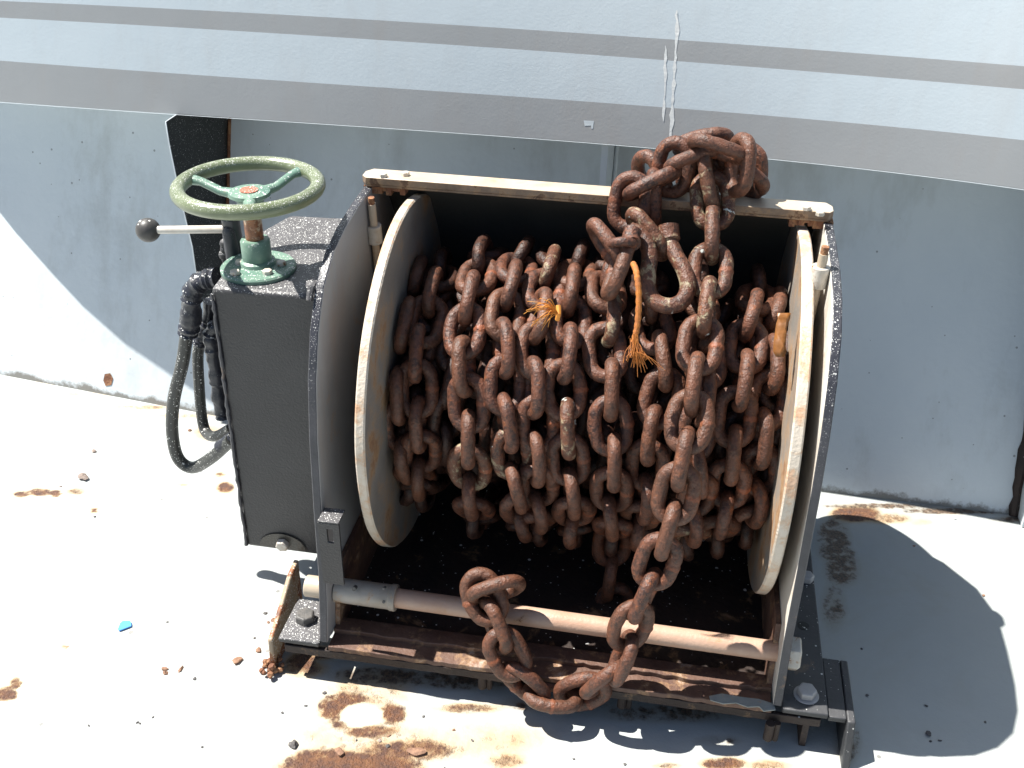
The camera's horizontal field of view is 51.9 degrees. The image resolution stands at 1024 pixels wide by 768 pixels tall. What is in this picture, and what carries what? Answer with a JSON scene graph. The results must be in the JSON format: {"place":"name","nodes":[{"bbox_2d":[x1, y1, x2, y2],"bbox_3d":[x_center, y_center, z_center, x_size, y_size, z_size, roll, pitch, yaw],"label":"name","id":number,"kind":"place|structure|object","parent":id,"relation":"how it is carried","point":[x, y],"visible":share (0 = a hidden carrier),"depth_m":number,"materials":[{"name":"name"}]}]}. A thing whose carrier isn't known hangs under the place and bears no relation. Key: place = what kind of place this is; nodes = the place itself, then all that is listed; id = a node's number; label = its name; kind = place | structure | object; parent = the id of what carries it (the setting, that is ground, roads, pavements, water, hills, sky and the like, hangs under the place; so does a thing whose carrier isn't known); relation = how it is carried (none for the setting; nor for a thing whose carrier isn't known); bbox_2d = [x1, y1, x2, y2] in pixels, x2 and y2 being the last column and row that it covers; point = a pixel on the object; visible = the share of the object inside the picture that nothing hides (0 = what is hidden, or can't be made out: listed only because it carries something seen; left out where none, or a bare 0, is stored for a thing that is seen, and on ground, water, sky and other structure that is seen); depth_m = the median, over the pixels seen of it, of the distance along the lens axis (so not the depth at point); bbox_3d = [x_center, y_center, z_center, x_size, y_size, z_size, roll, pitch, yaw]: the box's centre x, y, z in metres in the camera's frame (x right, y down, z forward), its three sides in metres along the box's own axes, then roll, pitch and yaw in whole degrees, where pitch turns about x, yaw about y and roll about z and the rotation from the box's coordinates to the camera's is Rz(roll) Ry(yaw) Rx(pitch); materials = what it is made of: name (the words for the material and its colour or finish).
{"place":"outdoors","nodes":[
{"label":"outdoors","id":0,"kind":"place"},
{"bbox_2d":[0,375,1023,767],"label":"deck","id":1,"kind":"structure","parent":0,"point":[152,547],"depth_m":1.47,"materials":[{"name":"beige paint"}]},
{"bbox_2d":[78,473,87,479],"bbox_3d":[-0.733,0.158,1.799,0.021,0.010,0.016,24,38,33],"label":"stone","id":2,"kind":"object","parent":1,"relation":"on","point":[83,476],"visible":1,"depth_m":1.80,"materials":[{"name":"beige stone"}]},
{"bbox_2d":[118,621,130,630],"bbox_3d":[-0.554,0.344,1.502,0.020,0.002,0.017,-18,36,-29],"label":"plastic chip","id":3,"kind":"object","parent":1,"relation":"on","point":[123,625],"visible":1,"depth_m":1.50,"materials":[{"name":"teal plastic"}]},
{"bbox_2d":[232,657,242,664],"bbox_3d":[-0.377,0.380,1.448,0.015,0.005,0.011,-21,37,-31],"label":"rust flake","id":4,"kind":"object","parent":1,"relation":"on","point":[236,660],"visible":1,"depth_m":1.45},
{"bbox_2d":[288,739,297,747],"bbox_3d":[-0.276,0.453,1.328,0.013,0.007,0.012,19,36,28],"label":"pebble","id":5,"kind":"object","parent":1,"relation":"on","point":[293,743],"visible":1,"depth_m":1.32,"materials":[{"name":"grey stone"}]},
{"bbox_2d":[335,747,343,757],"bbox_3d":[-0.216,0.461,1.319,0.009,0.005,0.014,-23,39,-34],"label":"pebble","id":6,"kind":"object","parent":1,"relation":"on","point":[339,752],"visible":1,"depth_m":1.32,"materials":[{"name":"brown stone"}]},
{"bbox_2d":[407,747,425,756],"bbox_3d":[-0.120,0.462,1.320,0.026,0.006,0.013,6,32,8],"label":"rust flake","id":7,"kind":"object","parent":1,"relation":"on","point":[417,752],"visible":1,"depth_m":1.32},
{"bbox_2d":[135,156,855,767],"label":"chain winch","id":8,"kind":"object","parent":1,"relation":"on","point":[289,328],"visible":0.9,"depth_m":1.37,"materials":[{"name":"grey paint"}]},
{"bbox_2d":[387,217,787,603],"bbox_3d":[0.099,0.051,1.420,0.545,0.599,0.328,6,32,8],"label":"wound chain","id":9,"kind":"object","parent":8,"relation":"attached to","point":[573,462],"visible":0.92,"depth_m":1.30,"materials":[{"name":"brown metal"}]},
{"bbox_2d":[524,298,560,328],"bbox_3d":[0.037,-0.080,1.165,0.046,0.040,0.019,-15,35,-25],"label":"frayed rope","id":10,"kind":"object","parent":9,"relation":"attached to","point":[556,311],"visible":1,"depth_m":1.16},
{"bbox_2d":[623,261,665,376],"bbox_3d":[0.151,-0.072,1.174,0.051,0.109,0.073,6,32,8],"label":"rope end","id":11,"kind":"object","parent":9,"relation":"hanging from","point":[636,351],"visible":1,"depth_m":1.16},
{"bbox_2d":[459,127,769,713],"bbox_3d":[0.159,0.055,1.319,0.254,0.676,0.458,21,36,29],"label":"draped chain","id":12,"kind":"object","parent":8,"relation":"hanging from","point":[706,166],"visible":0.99,"depth_m":1.27,"materials":[{"name":"brown metal"}]},
{"bbox_2d":[607,222,695,313],"bbox_3d":[0.169,-0.146,1.264,0.110,0.093,0.098,6,32,8],"label":"hook","id":13,"kind":"object","parent":12,"relation":"hanging from","point":[635,236],"visible":0.97,"depth_m":1.25,"materials":[{"name":"brown metal"}]},
{"bbox_2d":[773,313,790,356],"bbox_3d":[0.305,-0.056,1.191,0.016,0.042,0.032,6,32,8],"label":"plastic scrap","id":14,"kind":"object","parent":8,"relation":"attached to","point":[779,343],"visible":1,"depth_m":1.19,"materials":[{"name":"orange plastic"}]},
{"bbox_2d":[0,0,1023,526],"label":"ship superstructure","id":15,"kind":"object","parent":1,"relation":"on","point":[890,132],"visible":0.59,"depth_m":1.69,"materials":[{"name":"grey paint"}]}
]}

